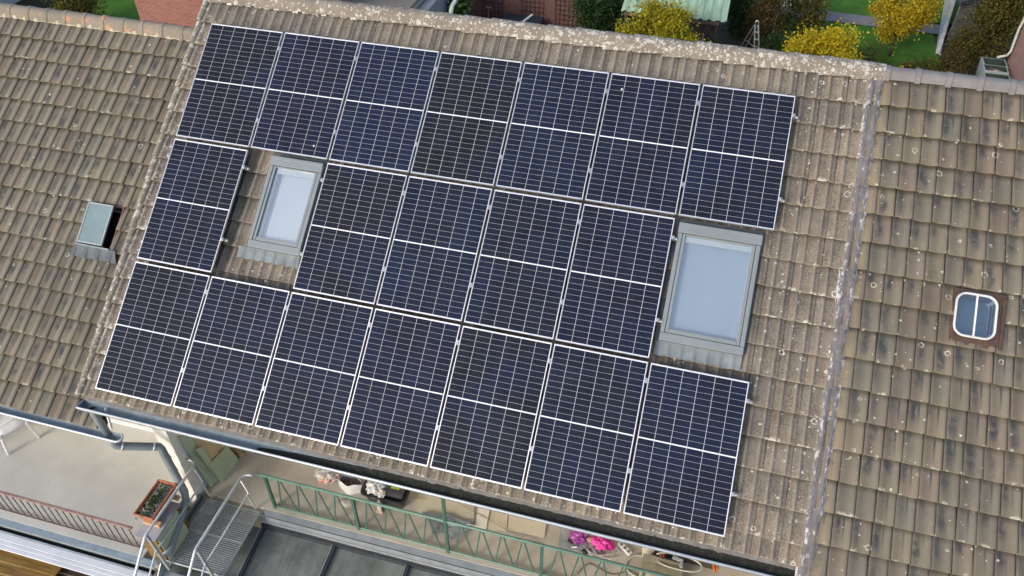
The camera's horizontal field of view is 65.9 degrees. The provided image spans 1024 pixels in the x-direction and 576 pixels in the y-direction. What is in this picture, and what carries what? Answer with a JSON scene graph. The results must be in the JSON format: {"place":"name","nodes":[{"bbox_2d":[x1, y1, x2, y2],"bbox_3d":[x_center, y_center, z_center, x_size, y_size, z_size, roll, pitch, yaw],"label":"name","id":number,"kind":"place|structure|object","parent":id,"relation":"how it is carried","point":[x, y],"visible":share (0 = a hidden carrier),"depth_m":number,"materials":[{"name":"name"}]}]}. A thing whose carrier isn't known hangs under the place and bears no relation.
{"place":"outdoors","nodes":[
{"label":"outdoors","id":0,"kind":"place"},
{"bbox_2d":[0,526,154,575],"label":"box gutter","id":1,"kind":"object","parent":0,"point":[71,549],"visible":0.87,"depth_m":11.84,"materials":[{"name":"metal"}]},
{"bbox_2d":[0,532,147,575],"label":"white fascia","id":2,"kind":"structure","parent":1,"relation":"attached to","point":[59,558],"depth_m":11.73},
{"bbox_2d":[0,414,188,561],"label":"terrace floor","id":3,"kind":"structure","parent":0,"point":[103,479],"depth_m":12.68,"materials":[{"name":"concrete"}]},
{"bbox_2d":[0,415,40,455],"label":"garden chair","id":4,"kind":"object","parent":3,"relation":"on","point":[8,425],"visible":0.41,"depth_m":12.96,"materials":[{"name":"white plastic"}]},
{"bbox_2d":[0,490,139,547],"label":"terrace railing","id":5,"kind":"object","parent":3,"relation":"on","point":[70,511],"visible":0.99,"depth_m":11.74,"materials":[{"name":"metal"}]},
{"bbox_2d":[0,518,156,569],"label":"edge flashing","id":6,"kind":"object","parent":3,"relation":"attached to","point":[80,544],"visible":1,"depth_m":11.86,"materials":[{"name":"grey metal"}]},
{"bbox_2d":[55,0,139,19],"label":"lawn","id":7,"kind":"structure","parent":0,"point":[122,8],"depth_m":34.05,"materials":[{"name":"green plant"}]},
{"bbox_2d":[41,0,107,14],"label":"olive shrub","id":8,"kind":"object","parent":7,"relation":"on","point":[76,5],"visible":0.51,"depth_m":31.69,"materials":[{"name":"green plant"}]},
{"bbox_2d":[313,468,339,483],"bbox_3d":[-2.960,2.973,12.643,0.378,0.184,0.421,-25,47,-25],"label":"plastic bag","id":9,"kind":"object","parent":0,"point":[325,476],"visible":0.81,"depth_m":12.57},
{"bbox_2d":[419,0,447,12],"bbox_3d":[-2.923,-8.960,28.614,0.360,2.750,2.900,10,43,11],"label":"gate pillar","id":10,"kind":"structure","parent":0,"point":[436,5],"depth_m":27.93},
{"bbox_2d":[449,0,457,13],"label":"garden pipe","id":11,"kind":"object","parent":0,"point":[452,6],"visible":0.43,"depth_m":27.45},
{"bbox_2d":[202,449,757,575],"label":"terrace floor","id":12,"kind":"structure","parent":0,"point":[250,463],"depth_m":12.06,"materials":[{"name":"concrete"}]},
{"bbox_2d":[178,435,217,487],"bbox_3d":[-4.814,2.620,12.128,0.101,1.408,0.287,22,46,23],"label":"plasterboard","id":13,"kind":"object","parent":12,"relation":"on","point":[190,445],"visible":0.73,"depth_m":12.08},
{"bbox_2d":[196,446,218,480],"bbox_3d":[-4.721,2.740,12.299,0.031,1.002,0.213,16,44,18],"label":"plasterboard","id":14,"kind":"object","parent":12,"relation":"on","point":[202,453],"visible":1,"depth_m":12.17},
{"bbox_2d":[194,438,223,460],"bbox_3d":[-4.679,2.502,12.387,0.110,1.240,0.471,12,43,13],"label":"tan board","id":15,"kind":"object","parent":12,"relation":"on","point":[213,450],"visible":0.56,"depth_m":12.36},
{"bbox_2d":[209,446,238,482],"bbox_3d":[-4.604,2.784,12.625,0.120,0.506,0.511,10,43,11],"label":"plasterboard","id":16,"kind":"object","parent":12,"relation":"on","point":[225,460],"visible":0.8,"depth_m":12.65,"materials":[{"name":"green"}]},
{"bbox_2d":[229,447,244,456],"bbox_3d":[-4.569,2.673,13.058,0.365,0.045,0.070,26,48,26],"label":"timber offcut","id":17,"kind":"object","parent":12,"relation":"on","point":[238,452],"visible":0.53,"depth_m":13.00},
{"bbox_2d":[338,498,351,506],"bbox_3d":[-2.580,3.354,12.338,0.284,0.031,0.155,10,43,11],"label":"clear film","id":18,"kind":"object","parent":12,"relation":"on","point":[346,502],"visible":0.75,"depth_m":12.33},
{"bbox_2d":[360,480,409,508],"bbox_3d":[-1.934,3.192,12.321,0.750,0.303,0.460,10,43,11],"label":"mortar tub","id":19,"kind":"object","parent":12,"relation":"on","point":[385,500],"visible":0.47,"depth_m":12.15,"materials":[{"name":"black plastic"}]},
{"bbox_2d":[365,480,388,495],"bbox_3d":[-2.096,3.079,12.267,0.406,0.267,0.406,10,43,11],"label":"tied bag","id":20,"kind":"object","parent":19,"relation":"in","point":[372,488],"visible":0.56,"depth_m":12.17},
{"bbox_2d":[376,489,385,512],"bbox_3d":[-2.016,3.298,12.183,0.166,0.436,0.242,10,43,11],"label":"bag tail","id":21,"kind":"object","parent":19,"relation":"hanging from","point":[381,493],"visible":0.81,"depth_m":12.09},
{"bbox_2d":[385,486,407,501],"bbox_3d":[-1.770,3.124,12.227,0.290,0.172,0.300,10,43,11],"label":"toolbox","id":22,"kind":"object","parent":19,"relation":"in","point":[395,494],"visible":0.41,"depth_m":12.12,"materials":[{"name":"grey plastic"}]},
{"bbox_2d":[261,509,521,575],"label":"edge flashing","id":23,"kind":"object","parent":12,"relation":"attached to","point":[391,545],"visible":1,"depth_m":11.89,"materials":[{"name":"grey metal"}]},
{"bbox_2d":[417,493,473,521],"bbox_3d":[-1.047,3.384,12.308,1.061,0.024,0.406,10,43,11],"label":"cardboard sheet","id":24,"kind":"object","parent":12,"relation":"on","point":[429,503],"visible":0.49,"depth_m":12.28,"materials":[{"name":"cardboard"}]},
{"bbox_2d":[421,511,474,539],"bbox_3d":[-1.023,3.611,12.004,0.866,0.044,0.376,10,43,11],"label":"tarpaulin","id":25,"kind":"object","parent":12,"relation":"on","point":[438,526],"visible":0.59,"depth_m":12.01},
{"bbox_2d":[257,473,670,575],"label":"terrace railing","id":26,"kind":"object","parent":12,"relation":"on","point":[444,520],"visible":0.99,"depth_m":11.44,"materials":[{"name":"metal"}]},
{"bbox_2d":[475,507,488,528],"bbox_3d":[-0.456,3.519,12.128,0.182,0.046,0.406,6,42,6],"label":"cardboard sheet","id":27,"kind":"object","parent":12,"relation":"on","point":[481,521],"visible":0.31,"depth_m":12.11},
{"bbox_2d":[487,510,507,530],"bbox_3d":[-0.211,3.551,12.126,0.350,0.022,0.347,10,43,11],"label":"cardboard sheet","id":28,"kind":"object","parent":12,"relation":"on","point":[500,519],"visible":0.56,"depth_m":12.11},
{"bbox_2d":[507,515,545,537],"bbox_3d":[0.223,3.603,12.040,0.622,0.023,0.311,10,43,11],"label":"cardboard sheet","id":29,"kind":"object","parent":12,"relation":"on","point":[523,525],"visible":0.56,"depth_m":12.01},
{"bbox_2d":[558,528,605,556],"bbox_3d":[1.066,3.800,11.850,0.760,0.014,0.378,10,43,11],"label":"plastic sheet","id":30,"kind":"object","parent":12,"relation":"on","point":[564,535],"visible":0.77,"depth_m":11.81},
{"bbox_2d":[569,530,589,544],"bbox_3d":[1.019,3.709,11.843,0.337,0.131,0.309,10,43,11],"label":"foil bag","id":31,"kind":"object","parent":30,"relation":"on","point":[576,537],"visible":0.8,"depth_m":11.79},
{"bbox_2d":[590,535,615,550],"bbox_3d":[1.342,3.771,11.758,0.430,0.152,0.298,10,43,11],"label":"plastic bag","id":32,"kind":"object","parent":30,"relation":"on","point":[599,543],"visible":0.76,"depth_m":11.70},
{"bbox_2d":[584,541,620,559],"bbox_3d":[1.332,3.875,11.702,0.531,0.060,0.355,-4,42,-5],"label":"cable coil","id":33,"kind":"object","parent":12,"relation":"on","point":[603,554],"visible":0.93,"depth_m":11.65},
{"bbox_2d":[617,542,632,555],"bbox_3d":[1.678,3.871,11.742,0.075,0.048,0.246,-28,49,-28],"label":"power strip","id":34,"kind":"object","parent":12,"relation":"on","point":[625,548],"visible":0.94,"depth_m":11.72,"materials":[{"name":"white plastic"}]},
{"bbox_2d":[625,554,642,575],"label":"hose piece","id":35,"kind":"object","parent":12,"relation":"on","point":[627,560],"visible":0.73,"depth_m":11.60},
{"bbox_2d":[639,553,683,575],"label":"cardboard box","id":36,"kind":"object","parent":12,"relation":"on","point":[650,565],"visible":0.65,"depth_m":11.26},
{"bbox_2d":[656,552,702,572],"bbox_3d":[2.384,3.914,11.276,0.661,0.044,0.264,10,43,11],"label":"hose loop","id":37,"kind":"object","parent":36,"relation":"on","point":[699,563],"visible":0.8,"depth_m":11.21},
{"bbox_2d":[652,551,715,568],"bbox_3d":[2.560,3.795,11.686,1.000,0.248,0.440,10,43,11],"label":"dark trunk","id":38,"kind":"object","parent":12,"relation":"on","point":[690,561],"visible":0.01,"depth_m":11.55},
{"bbox_3d":[-2.512,3.168,12.574,0.302,0.003,0.131,10,43,11],"label":"paper sheet","id":39,"kind":"object","parent":12,"relation":"on","visible":0},
{"bbox_2d":[339,475,363,494],"bbox_3d":[-2.528,3.098,12.478,0.412,0.263,0.265,-4,42,-4],"label":"carrier bag","id":40,"kind":"object","parent":39,"relation":"on","point":[349,485],"visible":0.96,"depth_m":12.43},
{"bbox_2d":[621,0,729,42],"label":"garden shed","id":41,"kind":"structure","parent":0,"point":[711,15],"depth_m":28.55,"materials":[{"name":"green metal"}]},
{"bbox_2d":[588,1,1017,75],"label":"ground","id":42,"kind":"structure","parent":0,"point":[723,36],"depth_m":31.87,"materials":[{"name":"plant"}]},
{"bbox_2d":[0,0,55,7],"bbox_3d":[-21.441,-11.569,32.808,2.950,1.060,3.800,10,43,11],"label":"garden shed","id":43,"kind":"structure","parent":42,"relation":"on","point":[38,3],"depth_m":32.83,"materials":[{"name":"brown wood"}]},
{"bbox_2d":[0,2,193,557],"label":"row house","id":44,"kind":"structure","parent":42,"relation":"on","point":[85,98],"depth_m":11.78,"materials":[{"name":"brown ceramic"}]},
{"bbox_2d":[134,0,342,26],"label":"brick house","id":45,"kind":"structure","parent":42,"relation":"on","point":[180,12],"depth_m":25.98,"materials":[{"name":"brick"}]},
{"bbox_2d":[343,0,448,8],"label":"flat roof annexe","id":46,"kind":"structure","parent":42,"relation":"on","point":[416,4],"depth_m":27.09,"materials":[{"name":"grey concrete"}]},
{"bbox_2d":[447,0,474,14],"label":"palm plant","id":47,"kind":"object","parent":42,"relation":"on","point":[460,8],"visible":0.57,"depth_m":28.93,"materials":[{"name":"green plant"}]},
{"bbox_2d":[75,0,886,575],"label":"row house","id":48,"kind":"structure","parent":42,"relation":"on","point":[759,310],"depth_m":9.74,"materials":[{"name":"tile"}]},
{"bbox_2d":[167,153,249,170],"bbox_3d":[-4.204,-1.748,10.932,1.252,0.093,0.044,10,79,11],"label":"mounting rail","id":49,"kind":"object","parent":48,"relation":"attached to","point":[244,167],"visible":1,"depth_m":10.82,"materials":[{"name":"silver metal"}]},
{"bbox_2d":[137,138,248,272],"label":"solar panel","id":50,"kind":"object","parent":49,"relation":"attached to","point":[191,208],"visible":1,"depth_m":10.79,"materials":[{"name":"blue glass"}]},
{"bbox_2d":[104,351,737,496],"bbox_3d":[-1.439,1.596,9.705,8.257,0.093,0.060,10,79,11],"label":"mounting rail","id":51,"kind":"object","parent":48,"relation":"attached to","point":[531,448],"visible":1,"depth_m":9.55,"materials":[{"name":"silver metal"}]},
{"bbox_2d":[95,261,210,405],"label":"solar panel","id":52,"kind":"object","parent":51,"relation":"attached to","point":[152,336],"visible":1,"depth_m":10.45,"materials":[{"name":"blue glass"}]},
{"bbox_2d":[173,276,289,424],"bbox_3d":[-3.623,0.789,10.235,1.134,0.038,1.758,10,79,11],"label":"solar panel","id":53,"kind":"object","parent":51,"relation":"attached to","point":[229,358],"visible":1,"depth_m":10.21,"materials":[{"name":"blue glass"}]},
{"bbox_2d":[255,292,373,445],"bbox_3d":[-2.498,0.998,10.005,1.134,0.035,1.758,10,79,11],"label":"solar panel","id":54,"kind":"object","parent":51,"relation":"attached to","point":[308,391],"visible":1,"depth_m":9.98,"materials":[{"name":"blue glass"}]},
{"bbox_2d":[340,308,460,466],"bbox_3d":[-1.372,1.205,9.772,1.134,0.035,1.758,10,79,11],"label":"solar panel","id":55,"kind":"object","parent":51,"relation":"attached to","point":[400,391],"visible":1,"depth_m":9.75,"materials":[{"name":"blue glass"}]},
{"bbox_2d":[430,326,551,488],"bbox_3d":[-0.246,1.413,9.538,1.134,0.035,1.758,10,79,11],"label":"solar panel","id":56,"kind":"object","parent":51,"relation":"attached to","point":[490,412],"visible":1,"depth_m":9.52,"materials":[{"name":"blue glass"}]},
{"bbox_2d":[524,344,647,511],"bbox_3d":[0.877,1.621,9.307,1.134,0.035,1.758,10,79,11],"label":"solar panel","id":57,"kind":"object","parent":51,"relation":"attached to","point":[585,432],"visible":1,"depth_m":9.29,"materials":[{"name":"blue glass"}]},
{"bbox_2d":[623,363,748,536],"bbox_3d":[2.005,1.830,9.075,1.134,0.035,1.758,10,79,11],"label":"solar panel","id":58,"kind":"object","parent":51,"relation":"attached to","point":[686,452],"visible":1,"depth_m":9.06,"materials":[{"name":"blue glass"}]},
{"bbox_2d":[128,275,752,403],"bbox_3d":[-1.211,0.580,9.903,8.257,0.093,0.060,10,79,11],"label":"mounting rail","id":59,"kind":"object","parent":48,"relation":"attached to","point":[748,401],"visible":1,"depth_m":9.53,"materials":[{"name":"silver metal"}]},
{"bbox_2d":[300,252,662,322],"bbox_3d":[-0.489,-0.025,9.925,4.754,0.093,0.060,10,79,11],"label":"mounting rail","id":60,"kind":"object","parent":48,"relation":"attached to","point":[658,320],"visible":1,"depth_m":9.67,"materials":[{"name":"silver metal"}]},
{"bbox_2d":[182,108,784,202],"bbox_3d":[-0.680,-1.787,10.364,8.257,0.093,0.060,10,79,11],"label":"mounting rail","id":61,"kind":"object","parent":48,"relation":"attached to","point":[781,200],"visible":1,"depth_m":10.04,"materials":[{"name":"silver metal"}]},
{"bbox_2d":[176,23,283,147],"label":"solar panel","id":62,"kind":"object","parent":61,"relation":"attached to","point":[228,90],"visible":1,"depth_m":11.12,"materials":[{"name":"blue glass"}]},
{"bbox_2d":[251,32,359,159],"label":"solar panel","id":63,"kind":"object","parent":61,"relation":"attached to","point":[305,98],"visible":1,"depth_m":10.89,"materials":[{"name":"blue glass"}]},
{"bbox_2d":[329,42,439,172],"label":"solar panel","id":64,"kind":"object","parent":61,"relation":"attached to","point":[382,115],"visible":1,"depth_m":10.66,"materials":[{"name":"blue glass"}]},
{"bbox_2d":[410,52,522,186],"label":"solar panel","id":65,"kind":"object","parent":61,"relation":"attached to","point":[466,121],"visible":1,"depth_m":10.43,"materials":[{"name":"black glass"}]},
{"bbox_2d":[496,62,608,200],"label":"solar panel","id":66,"kind":"object","parent":61,"relation":"attached to","point":[552,134],"visible":1,"depth_m":10.19,"materials":[{"name":"blue glass"}]},
{"bbox_2d":[585,73,699,214],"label":"solar panel","id":67,"kind":"object","parent":61,"relation":"attached to","point":[640,155],"visible":1,"depth_m":9.96,"materials":[{"name":"blue glass"}]},
{"bbox_2d":[679,84,795,230],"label":"solar panel","id":68,"kind":"object","parent":61,"relation":"attached to","point":[736,164],"visible":1,"depth_m":9.73,"materials":[{"name":"photovoltaic glass"},{"name":"silicon cells"},{"name":"aluminium"}]},
{"bbox_2d":[320,178,677,240],"bbox_3d":[-0.266,-1.022,10.119,4.754,0.093,0.060,10,79,11],"label":"mounting rail","id":69,"kind":"object","parent":48,"relation":"attached to","point":[673,238],"visible":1,"depth_m":9.86,"materials":[{"name":"silver metal"}]},
{"bbox_2d":[293,163,407,304],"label":"solar panel","id":70,"kind":"object","parent":69,"relation":"attached to","point":[349,237],"visible":1,"depth_m":10.32,"materials":[{"name":"black glass"}]},
{"bbox_2d":[376,176,492,321],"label":"solar panel","id":71,"kind":"object","parent":69,"relation":"attached to","point":[431,261],"visible":1,"depth_m":10.09,"materials":[{"name":"blue glass"}]},
{"bbox_2d":[464,190,581,339],"bbox_3d":[0.141,-0.317,9.875,1.134,0.035,1.758,10,79,11],"label":"solar panel","id":72,"kind":"object","parent":69,"relation":"attached to","point":[519,281],"visible":1,"depth_m":9.86,"materials":[{"name":"blue glass"}]},
{"bbox_2d":[555,204,674,357],"bbox_3d":[1.264,-0.110,9.642,1.134,0.035,1.758,10,79,11],"label":"solar panel","id":73,"kind":"object","parent":69,"relation":"attached to","point":[615,282],"visible":1,"depth_m":9.62,"materials":[{"name":"blue glass"}]},
{"bbox_2d":[204,38,798,119],"bbox_3d":[-0.443,-2.842,10.569,8.257,0.093,0.060,10,79,11],"label":"mounting rail","id":74,"kind":"object","parent":48,"relation":"attached to","point":[794,116],"visible":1,"depth_m":10.23,"materials":[{"name":"silver metal"}]},
{"bbox_2d":[449,0,585,27],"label":"garden wall","id":75,"kind":"structure","parent":42,"relation":"on","point":[554,12],"depth_m":32.07,"materials":[{"name":"red brick"}]},
{"bbox_2d":[503,13,542,23],"bbox_3d":[0.323,-10.357,31.629,1.600,0.820,1.289,10,43,11],"label":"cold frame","id":76,"kind":"object","parent":42,"relation":"on","point":[531,18],"visible":0.31,"depth_m":31.71,"materials":[{"name":"glass"}]},
{"bbox_2d":[568,0,641,31],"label":"hedge bush","id":77,"kind":"object","parent":42,"relation":"on","point":[588,10],"visible":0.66,"depth_m":30.15,"materials":[{"name":"green plant"}]},
{"bbox_2d":[615,0,710,41],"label":"yellow shrub","id":78,"kind":"object","parent":42,"relation":"on","point":[670,20],"visible":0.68,"depth_m":26.38,"materials":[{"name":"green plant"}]},
{"bbox_2d":[719,0,755,39],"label":"hedge bush","id":79,"kind":"object","parent":42,"relation":"on","point":[735,7],"visible":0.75,"depth_m":31.61,"materials":[{"name":"green plant"}]},
{"bbox_2d":[741,20,759,48],"bbox_3d":[9.029,-9.289,29.788,0.229,1.687,1.276,-20,45,-21],"label":"step ladder","id":80,"kind":"object","parent":42,"relation":"on","point":[755,31],"visible":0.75,"depth_m":29.56,"materials":[{"name":"silver metal"}]},
{"bbox_2d":[736,0,800,49],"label":"brown hedge","id":81,"kind":"object","parent":42,"relation":"on","point":[764,9],"visible":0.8,"depth_m":30.42,"materials":[{"name":"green plant"}]},
{"bbox_2d":[750,23,797,51],"bbox_3d":[9.857,-8.914,29.271,1.853,1.813,2.296,-23,47,-24],"label":"green shrub","id":82,"kind":"object","parent":42,"relation":"on","point":[777,44],"visible":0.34,"depth_m":29.24,"materials":[{"name":"green plant"}]},
{"bbox_2d":[775,0,837,37],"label":"olive shrub","id":83,"kind":"object","parent":42,"relation":"on","point":[812,8],"visible":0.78,"depth_m":31.21,"materials":[{"name":"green plant"}]},
{"bbox_2d":[781,18,869,59],"bbox_3d":[10.908,-8.038,27.457,3.290,2.916,1.984,10,43,11],"label":"yellow shrub","id":84,"kind":"object","parent":42,"relation":"on","point":[827,42],"visible":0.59,"depth_m":26.92,"materials":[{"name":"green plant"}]},
{"bbox_2d":[845,33,889,64],"bbox_3d":[12.780,-8.612,29.189,2.324,1.483,1.845,10,43,11],"label":"bare shrub","id":85,"kind":"object","parent":42,"relation":"on","point":[869,55],"visible":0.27,"depth_m":29.09,"materials":[{"name":"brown plant"}]},
{"bbox_2d":[806,65,1023,575],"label":"row house","id":86,"kind":"structure","parent":42,"relation":"on","point":[925,474],"depth_m":9.03,"materials":[{"name":"tile"}]},
{"bbox_2d":[949,287,1007,350],"bbox_3d":[5.330,0.369,9.088,0.565,0.249,0.655,10,79,11],"label":"roof window","id":87,"kind":"structure","parent":86,"relation":"in","point":[968,324],"depth_m":9.04,"materials":[{"name":"white paint"}]},
{"bbox_2d":[891,51,953,71],"bbox_3d":[15.402,-7.750,28.731,3.224,0.813,2.334,10,43,11],"label":"fern bed","id":88,"kind":"object","parent":42,"relation":"on","point":[931,67],"visible":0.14,"depth_m":29.03,"materials":[{"name":"green plant"}]},
{"bbox_2d":[935,0,955,54],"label":"white wall","id":89,"kind":"structure","parent":42,"relation":"on","point":[945,19],"depth_m":31.34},
{"bbox_2d":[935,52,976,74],"bbox_3d":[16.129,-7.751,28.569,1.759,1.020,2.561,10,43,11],"label":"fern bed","id":90,"kind":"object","parent":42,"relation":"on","point":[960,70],"visible":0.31,"depth_m":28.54,"materials":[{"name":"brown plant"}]},
{"bbox_2d":[937,43,978,72],"bbox_3d":[16.535,-8.458,29.253,1.723,1.152,1.624,-18,45,-19],"label":"bramble bush","id":91,"kind":"object","parent":42,"relation":"on","point":[962,57],"visible":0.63,"depth_m":29.17,"materials":[{"name":"brown plant"}]},
{"bbox_2d":[944,20,986,65],"bbox_3d":[17.207,-9.319,29.799,1.493,1.723,2.158,10,43,11],"label":"bramble bush","id":92,"kind":"object","parent":42,"relation":"on","point":[964,38],"visible":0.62,"depth_m":29.77,"materials":[{"name":"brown plant"}]},
{"bbox_2d":[946,0,985,40],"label":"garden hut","id":93,"kind":"object","parent":42,"relation":"on","point":[963,4],"visible":0.42,"depth_m":31.22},
{"bbox_2d":[955,0,1023,58],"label":"olive tree","id":94,"kind":"object","parent":42,"relation":"on","point":[993,19],"visible":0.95,"depth_m":29.06,"materials":[{"name":"green plant"}]},
{"bbox_2d":[975,57,1007,75],"bbox_3d":[17.259,-7.717,28.572,0.799,0.950,0.689,10,43,11],"label":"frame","id":95,"kind":"object","parent":42,"relation":"on","point":[993,61],"visible":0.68,"depth_m":28.52,"materials":[{"name":"green plastic"}]},
{"bbox_2d":[979,64,1008,74],"bbox_3d":[16.983,-7.327,28.083,0.799,1.020,0.539,10,43,11],"label":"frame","id":96,"kind":"object","parent":42,"relation":"on","point":[994,69],"visible":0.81,"depth_m":27.84,"materials":[{"name":"green plastic"}]},
{"bbox_2d":[982,72,1009,78],"bbox_3d":[16.797,-6.929,27.666,0.849,0.980,0.549,10,43,11],"label":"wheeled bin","id":97,"kind":"object","parent":42,"relation":"on","point":[1002,76],"visible":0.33,"depth_m":27.53,"materials":[{"name":"green plastic"}]},
{"bbox_2d":[778,16,940,69],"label":"lawn","id":98,"kind":"structure","parent":0,"point":[925,45],"depth_m":31.32,"materials":[{"name":"green plant"}]},
{"bbox_2d":[864,0,946,56],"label":"yellow tree","id":99,"kind":"object","parent":98,"relation":"on","point":[899,18],"visible":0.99,"depth_m":29.09,"materials":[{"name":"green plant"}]},
{"bbox_2d":[777,6,948,34],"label":"garden path","id":100,"kind":"structure","parent":0,"point":[856,19],"depth_m":33.05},
{"bbox_2d":[754,0,1023,31],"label":"lawn","id":101,"kind":"structure","parent":0,"point":[857,7],"depth_m":34.10,"materials":[{"name":"green plant"}]},
{"bbox_2d":[996,17,1023,80],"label":"brick house","id":102,"kind":"structure","parent":0,"point":[1015,62],"depth_m":27.64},
{"label":"front yard","id":103,"kind":"structure","parent":0,"visible":0},
{"bbox_2d":[0,540,99,575],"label":"wooden deck","id":104,"kind":"structure","parent":103,"relation":"on","point":[25,566],"depth_m":11.86,"materials":[{"name":"brown wood"}]},
{"bbox_2d":[1,504,261,575],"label":"terrace wall","id":105,"kind":"structure","parent":103,"relation":"on","point":[258,522],"depth_m":12.81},
{"bbox_2d":[156,513,474,575],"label":"glass canopy","id":106,"kind":"object","parent":105,"relation":"attached to","point":[267,548],"visible":0.82,"depth_m":11.99,"materials":[{"name":"glass"}]},
{"bbox_2d":[133,457,259,575],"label":"stair landing","id":107,"kind":"object","parent":103,"relation":"on","point":[164,566],"visible":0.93,"depth_m":11.77,"materials":[{"name":"metal"}]},
{"bbox_2d":[141,506,188,559],"bbox_3d":[-5.126,3.583,11.679,0.270,0.573,0.590,10,43,11],"label":"wooden crate","id":108,"kind":"object","parent":107,"relation":"on","point":[150,548],"visible":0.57,"depth_m":11.53,"materials":[{"name":"brown wood"}]},
{"bbox_2d":[135,501,179,540],"bbox_3d":[-5.134,3.361,11.469,0.330,0.012,0.650,10,43,11],"label":"cover plate","id":109,"kind":"object","parent":108,"relation":"on","point":[165,517],"visible":0.71,"depth_m":11.40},
{"bbox_2d":[143,520,161,527],"bbox_3d":[-5.181,3.385,11.390,0.270,0.053,0.070,10,43,11],"label":"wood block","id":110,"kind":"object","parent":109,"relation":"on","point":[158,524],"depth_m":11.37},
{"bbox_2d":[133,479,176,521],"bbox_3d":[-5.161,3.107,11.462,0.316,0.262,0.742,10,43,11],"label":"planter","id":111,"kind":"object","parent":109,"relation":"on","point":[155,500],"visible":0.99,"depth_m":11.42,"materials":[{"name":"ceramic"}]},
{"bbox_2d":[157,510,188,559],"bbox_3d":[-4.981,3.636,11.630,0.042,0.556,0.490,10,43,11],"label":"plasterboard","id":112,"kind":"object","parent":107,"relation":"on","point":[184,531],"visible":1,"depth_m":11.57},
{"bbox_2d":[185,493,204,525],"bbox_3d":[-4.980,3.548,12.205,0.040,0.230,0.750,10,43,11],"label":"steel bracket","id":113,"kind":"object","parent":107,"relation":"attached to","point":[194,505],"visible":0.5,"depth_m":12.26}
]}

